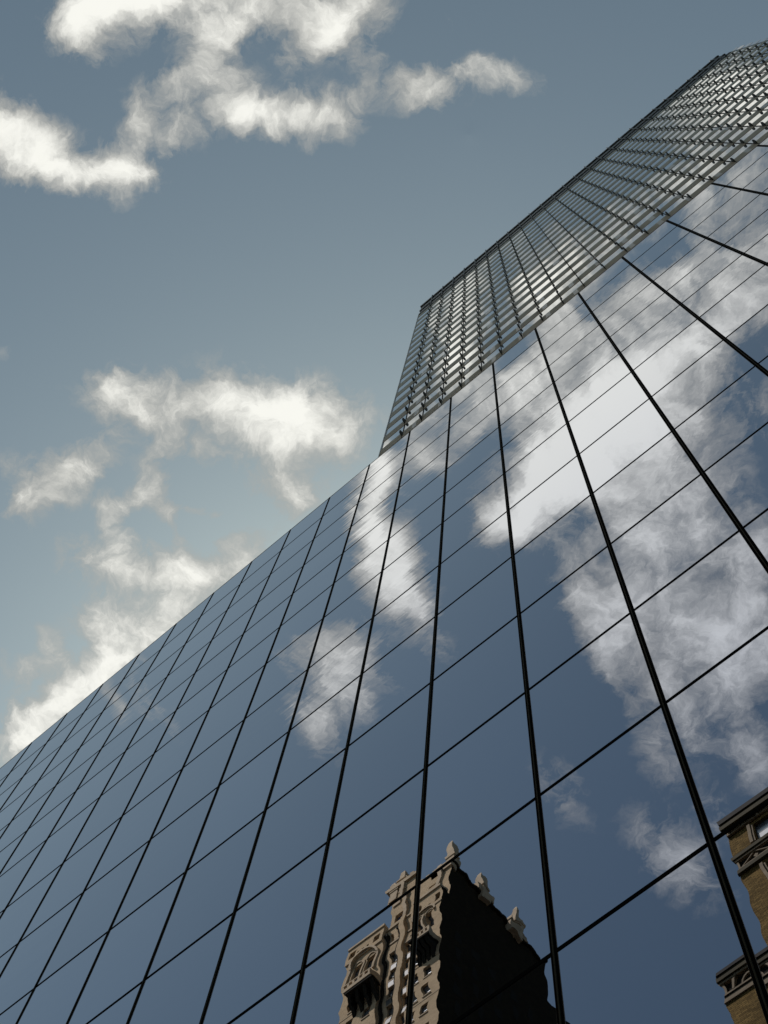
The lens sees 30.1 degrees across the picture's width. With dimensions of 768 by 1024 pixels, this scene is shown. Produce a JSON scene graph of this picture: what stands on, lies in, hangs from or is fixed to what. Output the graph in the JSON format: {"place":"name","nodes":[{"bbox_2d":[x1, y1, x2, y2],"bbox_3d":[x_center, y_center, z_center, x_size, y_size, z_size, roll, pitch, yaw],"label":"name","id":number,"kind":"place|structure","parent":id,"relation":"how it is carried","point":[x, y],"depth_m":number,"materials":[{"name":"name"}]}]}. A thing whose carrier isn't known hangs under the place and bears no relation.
{"place":"outdoors","nodes":[
{"label":"outdoors","id":0,"kind":"place"},
{"bbox_2d":[0,37,767,1023],"bbox_3d":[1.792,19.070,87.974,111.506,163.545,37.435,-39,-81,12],"label":"glass skyscraper","id":1,"kind":"structure","parent":0,"point":[448,705],"depth_m":40.56,"materials":[{"name":"blue glass"}]},
{"bbox_2d":[382,426,403,448],"bbox_3d":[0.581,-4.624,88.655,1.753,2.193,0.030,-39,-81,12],"label":"window","id":2,"kind":"structure","parent":1,"relation":"in","point":[397,433],"depth_m":88.75,"materials":[{"name":"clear glass"}]},
{"bbox_2d":[385,415,405,435],"bbox_3d":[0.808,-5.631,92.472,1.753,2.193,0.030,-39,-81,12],"label":"window","id":3,"kind":"structure","parent":1,"relation":"in","point":[400,421],"depth_m":92.58,"materials":[{"name":"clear glass"}]},
{"bbox_2d":[389,403,408,422],"bbox_3d":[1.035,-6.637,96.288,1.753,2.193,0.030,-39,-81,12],"label":"window","id":4,"kind":"structure","parent":1,"relation":"in","point":[402,410],"depth_m":96.42,"materials":[{"name":"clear glass"}]},
{"bbox_2d":[392,393,410,411],"bbox_3d":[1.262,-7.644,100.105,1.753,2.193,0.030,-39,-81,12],"label":"window","id":5,"kind":"structure","parent":1,"relation":"in","point":[405,399],"depth_m":100.18,"materials":[{"name":"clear glass"}]},
{"bbox_2d":[404,410,422,429],"bbox_3d":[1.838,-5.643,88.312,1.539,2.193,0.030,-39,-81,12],"label":"window","id":6,"kind":"structure","parent":1,"relation":"in","point":[416,417],"depth_m":88.43,"materials":[{"name":"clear glass"}]},
{"bbox_2d":[406,399,424,418],"bbox_3d":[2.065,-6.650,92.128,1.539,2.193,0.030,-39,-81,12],"label":"window","id":7,"kind":"structure","parent":1,"relation":"in","point":[418,406],"depth_m":92.28,"materials":[{"name":"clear glass"}]},
{"bbox_2d":[409,388,426,406],"bbox_3d":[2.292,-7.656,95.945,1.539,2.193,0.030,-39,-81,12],"label":"window","id":8,"kind":"structure","parent":1,"relation":"in","point":[420,395],"depth_m":96.04,"materials":[{"name":"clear glass"}]},
{"bbox_2d":[423,395,441,414],"bbox_3d":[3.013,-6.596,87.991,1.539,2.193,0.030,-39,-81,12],"label":"window","id":9,"kind":"structure","parent":1,"relation":"in","point":[436,401],"depth_m":88.09,"materials":[{"name":"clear glass"}]},
{"bbox_2d":[425,384,442,402],"bbox_3d":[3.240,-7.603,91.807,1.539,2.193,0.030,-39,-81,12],"label":"window","id":10,"kind":"structure","parent":1,"relation":"in","point":[437,390],"depth_m":91.90,"materials":[{"name":"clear glass"}]},
{"bbox_2d":[427,374,443,391],"bbox_3d":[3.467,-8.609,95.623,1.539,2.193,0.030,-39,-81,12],"label":"window","id":11,"kind":"structure","parent":1,"relation":"in","point":[438,380],"depth_m":95.74,"materials":[{"name":"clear glass"}]},
{"bbox_2d":[442,379,460,398],"bbox_3d":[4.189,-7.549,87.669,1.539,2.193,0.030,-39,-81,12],"label":"window","id":12,"kind":"structure","parent":1,"relation":"in","point":[456,384],"depth_m":87.76,"materials":[{"name":"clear glass"}]},
{"bbox_2d":[444,368,461,386],"bbox_3d":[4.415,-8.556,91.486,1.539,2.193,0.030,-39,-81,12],"label":"window","id":13,"kind":"structure","parent":1,"relation":"in","point":[456,374],"depth_m":91.59,"materials":[{"name":"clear glass"}]},
{"bbox_2d":[445,359,461,376],"bbox_3d":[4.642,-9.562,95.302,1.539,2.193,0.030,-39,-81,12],"label":"window","id":14,"kind":"structure","parent":1,"relation":"in","point":[456,365],"depth_m":95.40,"materials":[{"name":"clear glass"}]},
{"bbox_2d":[462,353,479,371],"bbox_3d":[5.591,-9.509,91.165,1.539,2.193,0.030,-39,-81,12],"label":"window","id":15,"kind":"structure","parent":1,"relation":"in","point":[476,358],"depth_m":91.26,"materials":[{"name":"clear glass"}]},
{"bbox_2d":[462,362,480,382],"bbox_3d":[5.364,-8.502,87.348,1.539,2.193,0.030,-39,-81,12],"label":"window","id":16,"kind":"structure","parent":1,"relation":"in","point":[476,368],"depth_m":87.46,"materials":[{"name":"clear glass"}]},
{"bbox_2d":[463,344,479,361],"bbox_3d":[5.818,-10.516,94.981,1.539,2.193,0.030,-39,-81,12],"label":"window","id":17,"kind":"structure","parent":1,"relation":"in","point":[473,351],"depth_m":95.06,"materials":[{"name":"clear glass"}]},
{"bbox_2d":[481,330,497,346],"bbox_3d":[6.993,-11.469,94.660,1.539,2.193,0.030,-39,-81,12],"label":"window","id":18,"kind":"structure","parent":1,"relation":"in","point":[494,334],"depth_m":94.75,"materials":[{"name":"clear glass"}]},
{"bbox_2d":[481,338,498,356],"bbox_3d":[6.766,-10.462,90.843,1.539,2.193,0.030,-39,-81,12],"label":"window","id":19,"kind":"structure","parent":1,"relation":"in","point":[495,342],"depth_m":90.95,"materials":[{"name":"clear glass"}]},
{"bbox_2d":[482,347,500,365],"bbox_3d":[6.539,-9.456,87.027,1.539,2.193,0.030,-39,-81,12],"label":"window","id":20,"kind":"structure","parent":1,"relation":"in","point":[496,351],"depth_m":87.07,"materials":[{"name":"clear glass"}]},
{"bbox_2d":[499,315,515,331],"bbox_3d":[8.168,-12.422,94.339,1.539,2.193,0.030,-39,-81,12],"label":"window","id":21,"kind":"structure","parent":1,"relation":"in","point":[513,318],"depth_m":94.40,"materials":[{"name":"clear glass"}]},
{"bbox_2d":[500,322,518,340],"bbox_3d":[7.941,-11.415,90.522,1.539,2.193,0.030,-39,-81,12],"label":"window","id":22,"kind":"structure","parent":1,"relation":"in","point":[515,326],"depth_m":90.61,"materials":[{"name":"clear glass"}]},
{"bbox_2d":[501,330,520,349],"bbox_3d":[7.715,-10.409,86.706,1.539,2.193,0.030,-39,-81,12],"label":"window","id":23,"kind":"structure","parent":1,"relation":"in","point":[517,334],"depth_m":86.78,"materials":[{"name":"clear glass"}]},
{"bbox_2d":[517,300,534,317],"bbox_3d":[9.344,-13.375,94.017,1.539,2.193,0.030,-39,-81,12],"label":"window","id":24,"kind":"structure","parent":1,"relation":"in","point":[531,303],"depth_m":94.10,"materials":[{"name":"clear glass"}]},
{"bbox_2d":[519,306,537,324],"bbox_3d":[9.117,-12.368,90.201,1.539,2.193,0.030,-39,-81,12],"label":"window","id":25,"kind":"structure","parent":1,"relation":"in","point":[534,310],"depth_m":90.26,"materials":[{"name":"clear glass"}]},
{"bbox_2d":[521,314,540,332],"bbox_3d":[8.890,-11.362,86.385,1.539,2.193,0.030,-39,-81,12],"label":"window","id":26,"kind":"structure","parent":1,"relation":"in","point":[537,317],"depth_m":86.46,"materials":[{"name":"grey glass"}]},
{"bbox_2d":[532,279,549,294],"bbox_3d":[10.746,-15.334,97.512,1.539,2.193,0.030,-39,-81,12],"label":"window","id":27,"kind":"structure","parent":1,"relation":"in","point":[546,282],"depth_m":97.58,"materials":[{"name":"grey glass"}]},
{"bbox_2d":[535,284,553,301],"bbox_3d":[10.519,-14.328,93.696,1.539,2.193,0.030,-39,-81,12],"label":"window","id":28,"kind":"structure","parent":1,"relation":"in","point":[549,288],"depth_m":93.78,"materials":[{"name":"grey glass"}]},
{"bbox_2d":[538,291,556,308],"bbox_3d":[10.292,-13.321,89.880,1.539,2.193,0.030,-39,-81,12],"label":"window","id":29,"kind":"structure","parent":1,"relation":"in","point":[554,293],"depth_m":89.98,"materials":[{"name":"grey glass"}]},
{"bbox_2d":[541,297,560,316],"bbox_3d":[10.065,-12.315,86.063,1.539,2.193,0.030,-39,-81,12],"label":"window","id":30,"kind":"structure","parent":1,"relation":"in","point":[558,300],"depth_m":86.12,"materials":[{"name":"grey glass"}]},
{"bbox_2d":[550,264,567,280],"bbox_3d":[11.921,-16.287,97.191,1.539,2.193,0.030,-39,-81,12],"label":"window","id":31,"kind":"structure","parent":1,"relation":"in","point":[563,268],"depth_m":97.26,"materials":[{"name":"grey glass"}]},
{"bbox_2d":[553,269,572,285],"bbox_3d":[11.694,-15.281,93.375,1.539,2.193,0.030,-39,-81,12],"label":"window","id":32,"kind":"structure","parent":1,"relation":"in","point":[570,271],"depth_m":93.44,"materials":[{"name":"grey glass"}]},
{"bbox_2d":[557,275,576,292],"bbox_3d":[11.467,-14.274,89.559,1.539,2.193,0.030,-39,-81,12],"label":"window","id":33,"kind":"structure","parent":1,"relation":"in","point":[574,277],"depth_m":89.62,"materials":[{"name":"grey glass"}]},
{"bbox_2d":[561,281,581,299],"bbox_3d":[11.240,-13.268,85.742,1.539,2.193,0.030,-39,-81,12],"label":"window","id":34,"kind":"structure","parent":1,"relation":"in","point":[579,283],"depth_m":85.78,"materials":[{"name":"grey glass"}]},
{"bbox_2d":[568,249,586,265],"bbox_3d":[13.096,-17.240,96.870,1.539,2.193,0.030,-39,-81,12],"label":"window","id":35,"kind":"structure","parent":1,"relation":"in","point":[581,253],"depth_m":96.92,"materials":[{"name":"grey glass"}]},
{"bbox_2d":[571,253,591,270],"bbox_3d":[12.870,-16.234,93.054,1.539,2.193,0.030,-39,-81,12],"label":"window","id":36,"kind":"structure","parent":1,"relation":"in","point":[589,255],"depth_m":93.12,"materials":[{"name":"grey glass"}]},
{"bbox_2d":[576,258,596,276],"bbox_3d":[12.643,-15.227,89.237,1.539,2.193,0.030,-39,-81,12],"label":"window","id":37,"kind":"structure","parent":1,"relation":"in","point":[594,260],"depth_m":89.31,"materials":[{"name":"grey glass"}]},
{"bbox_2d":[581,264,602,282],"bbox_3d":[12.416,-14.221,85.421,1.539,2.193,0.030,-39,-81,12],"label":"window","id":38,"kind":"structure","parent":1,"relation":"in","point":[599,266],"depth_m":85.49,"materials":[{"name":"grey glass"}]},
{"bbox_2d":[586,234,604,249],"bbox_3d":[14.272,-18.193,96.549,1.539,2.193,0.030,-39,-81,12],"label":"window","id":39,"kind":"structure","parent":1,"relation":"in","point":[598,239],"depth_m":96.62,"materials":[{"name":"grey glass"}]},
{"bbox_2d":[591,238,610,254],"bbox_3d":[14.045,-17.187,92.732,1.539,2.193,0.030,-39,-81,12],"label":"window","id":40,"kind":"structure","parent":1,"relation":"in","point":[607,240],"depth_m":92.79,"materials":[{"name":"grey glass"}]},
{"bbox_2d":[596,243,616,259],"bbox_3d":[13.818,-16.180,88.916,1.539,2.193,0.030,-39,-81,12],"label":"window","id":41,"kind":"structure","parent":1,"relation":"in","point":[613,245],"depth_m":88.96,"materials":[{"name":"grey glass"}]},
{"bbox_2d":[601,247,623,265],"bbox_3d":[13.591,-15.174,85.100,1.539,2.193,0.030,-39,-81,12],"label":"window","id":42,"kind":"structure","parent":1,"relation":"in","point":[620,249],"depth_m":85.15,"materials":[{"name":"grey glass"}]},
{"bbox_2d":[603,219,622,234],"bbox_3d":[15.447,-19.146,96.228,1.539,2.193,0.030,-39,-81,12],"label":"window","id":43,"kind":"structure","parent":1,"relation":"in","point":[616,224],"depth_m":96.29,"materials":[{"name":"grey glass"}]},
{"bbox_2d":[610,223,629,238],"bbox_3d":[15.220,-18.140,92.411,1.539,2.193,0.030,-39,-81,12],"label":"window","id":44,"kind":"structure","parent":1,"relation":"in","point":[624,226],"depth_m":92.46,"materials":[{"name":"grey glass"}]},
{"bbox_2d":[615,226,636,243],"bbox_3d":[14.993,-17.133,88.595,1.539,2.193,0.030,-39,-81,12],"label":"window","id":45,"kind":"structure","parent":1,"relation":"in","point":[633,228],"depth_m":88.65,"materials":[{"name":"grey glass"}]},
{"bbox_2d":[621,204,641,218],"bbox_3d":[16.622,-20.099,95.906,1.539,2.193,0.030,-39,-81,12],"label":"window","id":46,"kind":"structure","parent":1,"relation":"in","point":[634,209],"depth_m":95.98,"materials":[{"name":"grey glass"}]},
{"bbox_2d":[621,231,644,247],"bbox_3d":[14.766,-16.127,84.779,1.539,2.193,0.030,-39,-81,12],"label":"window","id":47,"kind":"structure","parent":1,"relation":"in","point":[639,233],"depth_m":84.82,"materials":[{"name":"grey glass"}]},
{"bbox_2d":[628,207,648,222],"bbox_3d":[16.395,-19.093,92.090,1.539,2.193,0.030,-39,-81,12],"label":"window","id":48,"kind":"structure","parent":1,"relation":"in","point":[645,209],"depth_m":92.16,"materials":[{"name":"grey glass"}]},
{"bbox_2d":[634,210,656,225],"bbox_3d":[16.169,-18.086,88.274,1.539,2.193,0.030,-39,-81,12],"label":"window","id":49,"kind":"structure","parent":1,"relation":"in","point":[653,212],"depth_m":88.36,"materials":[{"name":"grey glass"}]},
{"bbox_2d":[640,189,659,203],"bbox_3d":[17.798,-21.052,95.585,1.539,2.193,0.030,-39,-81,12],"label":"window","id":50,"kind":"structure","parent":1,"relation":"in","point":[656,191],"depth_m":95.61,"materials":[{"name":"grey glass"}]},
{"bbox_2d":[642,213,665,230],"bbox_3d":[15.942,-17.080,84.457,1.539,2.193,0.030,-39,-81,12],"label":"window","id":51,"kind":"structure","parent":1,"relation":"in","point":[661,215],"depth_m":84.52,"materials":[{"name":"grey glass"}]},
{"bbox_2d":[647,191,668,206],"bbox_3d":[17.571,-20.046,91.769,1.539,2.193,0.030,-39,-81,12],"label":"window","id":52,"kind":"structure","parent":1,"relation":"in","point":[664,193],"depth_m":91.84,"materials":[{"name":"grey glass"}]},
{"bbox_2d":[655,193,676,209],"bbox_3d":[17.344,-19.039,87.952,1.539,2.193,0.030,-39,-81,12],"label":"window","id":53,"kind":"structure","parent":1,"relation":"in","point":[673,195],"depth_m":88.02,"materials":[{"name":"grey glass"}]},
{"bbox_2d":[659,174,679,188],"bbox_3d":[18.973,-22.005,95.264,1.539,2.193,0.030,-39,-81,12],"label":"window","id":54,"kind":"structure","parent":1,"relation":"in","point":[674,176],"depth_m":95.32,"materials":[{"name":"grey glass"}]},
{"bbox_2d":[662,196,686,213],"bbox_3d":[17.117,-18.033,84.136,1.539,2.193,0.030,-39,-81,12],"label":"window","id":55,"kind":"structure","parent":1,"relation":"in","point":[682,198],"depth_m":84.20,"materials":[{"name":"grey glass"}]},
{"bbox_2d":[666,175,687,190],"bbox_3d":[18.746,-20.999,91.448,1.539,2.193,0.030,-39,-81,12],"label":"window","id":56,"kind":"structure","parent":1,"relation":"in","point":[682,178],"depth_m":91.55,"materials":[{"name":"grey glass"}]},
{"bbox_2d":[674,177,696,193],"bbox_3d":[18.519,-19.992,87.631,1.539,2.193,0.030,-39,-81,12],"label":"window","id":57,"kind":"structure","parent":1,"relation":"in","point":[692,179],"depth_m":87.69,"materials":[{"name":"grey glass"}]},
{"bbox_2d":[677,158,697,172],"bbox_3d":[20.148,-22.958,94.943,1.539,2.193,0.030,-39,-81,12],"label":"window","id":58,"kind":"structure","parent":1,"relation":"in","point":[692,161],"depth_m":95.00,"materials":[{"name":"grey glass"}]},
{"bbox_2d":[684,179,707,196],"bbox_3d":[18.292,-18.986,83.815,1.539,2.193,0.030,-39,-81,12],"label":"window","id":59,"kind":"structure","parent":1,"relation":"in","point":[702,181],"depth_m":83.88,"materials":[{"name":"grey glass"}]},
{"bbox_2d":[685,159,706,174],"bbox_3d":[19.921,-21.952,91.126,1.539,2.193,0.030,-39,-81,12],"label":"window","id":60,"kind":"structure","parent":1,"relation":"in","point":[703,161],"depth_m":91.21,"materials":[{"name":"grey glass"}]},
{"bbox_2d":[695,143,716,157],"bbox_3d":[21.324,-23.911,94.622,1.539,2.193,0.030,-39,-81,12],"label":"window","id":61,"kind":"structure","parent":1,"relation":"in","point":[710,146],"depth_m":94.73,"materials":[{"name":"grey glass"}]},
{"bbox_2d":[695,160,717,176],"bbox_3d":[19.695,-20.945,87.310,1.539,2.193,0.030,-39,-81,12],"label":"window","id":62,"kind":"structure","parent":1,"relation":"in","point":[713,162],"depth_m":87.39,"materials":[{"name":"grey glass"}]},
{"bbox_2d":[705,143,727,158],"bbox_3d":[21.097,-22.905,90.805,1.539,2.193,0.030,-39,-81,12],"label":"window","id":63,"kind":"structure","parent":1,"relation":"in","point":[722,145],"depth_m":90.86,"materials":[{"name":"grey glass"}]},
{"bbox_2d":[705,161,729,178],"bbox_3d":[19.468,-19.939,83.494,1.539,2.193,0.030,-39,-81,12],"label":"window","id":64,"kind":"structure","parent":1,"relation":"in","point":[724,163],"depth_m":83.57,"materials":[{"name":"grey glass"}]},
{"bbox_2d":[714,127,735,141],"bbox_3d":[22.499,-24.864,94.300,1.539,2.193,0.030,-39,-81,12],"label":"window","id":65,"kind":"structure","parent":1,"relation":"in","point":[727,132],"depth_m":94.38,"materials":[{"name":"grey glass"}]},
{"bbox_2d":[715,143,738,159],"bbox_3d":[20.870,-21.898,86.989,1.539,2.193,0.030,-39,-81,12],"label":"window","id":66,"kind":"structure","parent":1,"relation":"in","point":[734,145],"depth_m":87.11,"materials":[{"name":"grey glass"}]},
{"bbox_2d":[722,112,743,126],"bbox_3d":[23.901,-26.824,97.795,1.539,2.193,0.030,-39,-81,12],"label":"window","id":67,"kind":"structure","parent":1,"relation":"in","point":[740,113],"depth_m":97.86,"materials":[{"name":"white glass"}]},
{"bbox_2d":[725,127,746,141],"bbox_3d":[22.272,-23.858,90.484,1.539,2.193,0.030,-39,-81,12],"label":"window","id":68,"kind":"structure","parent":1,"relation":"in","point":[740,130],"depth_m":90.56,"materials":[{"name":"grey glass"}]},
{"bbox_2d":[726,144,751,160],"bbox_3d":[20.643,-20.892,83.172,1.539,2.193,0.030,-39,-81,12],"label":"window","id":69,"kind":"structure","parent":1,"relation":"in","point":[743,148],"depth_m":83.25,"materials":[{"name":"grey glass"}]},
{"bbox_2d":[733,111,755,125],"bbox_3d":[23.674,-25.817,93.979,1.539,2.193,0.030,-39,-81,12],"label":"window","id":70,"kind":"structure","parent":1,"relation":"in","point":[750,113],"depth_m":94.05,"materials":[{"name":"white glass"}]},
{"bbox_2d":[735,126,760,142],"bbox_3d":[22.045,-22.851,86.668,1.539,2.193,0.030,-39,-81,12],"label":"window","id":71,"kind":"structure","parent":1,"relation":"in","point":[754,128],"depth_m":86.73,"materials":[{"name":"grey glass"}]},
{"bbox_2d":[740,97,761,111],"bbox_3d":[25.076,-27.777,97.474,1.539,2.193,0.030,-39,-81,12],"label":"window","id":72,"kind":"structure","parent":1,"relation":"in","point":[752,103],"depth_m":97.54,"materials":[{"name":"white glass"}]},
{"bbox_2d":[744,110,767,125],"bbox_3d":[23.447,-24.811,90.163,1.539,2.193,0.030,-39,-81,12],"label":"window","id":73,"kind":"structure","parent":1,"relation":"in","point":[762,112],"depth_m":90.23,"materials":[{"name":"white glass"}]},
{"bbox_2d":[747,126,767,142],"bbox_3d":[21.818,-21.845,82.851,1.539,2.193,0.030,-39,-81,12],"label":"window","id":74,"kind":"structure","parent":1,"relation":"in","point":[760,134],"depth_m":83.09,"materials":[{"name":"grey glass"}]},
{"bbox_2d":[751,97,767,110],"bbox_3d":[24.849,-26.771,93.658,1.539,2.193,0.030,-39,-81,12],"label":"window","id":75,"kind":"structure","parent":1,"relation":"in","point":[762,103],"depth_m":93.94,"materials":[{"name":"white glass"}]},
{"bbox_2d":[755,116,767,125],"bbox_3d":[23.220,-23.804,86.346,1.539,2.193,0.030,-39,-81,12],"label":"window","id":76,"kind":"structure","parent":1,"relation":"in","point":[765,119],"depth_m":86.84,"materials":[{"name":"white glass"}]},
{"bbox_2d":[0,0,767,767],"label":"sky","id":77,"kind":"structure","parent":0,"point":[227,227],"materials":[{"name":"blue"}]}
]}

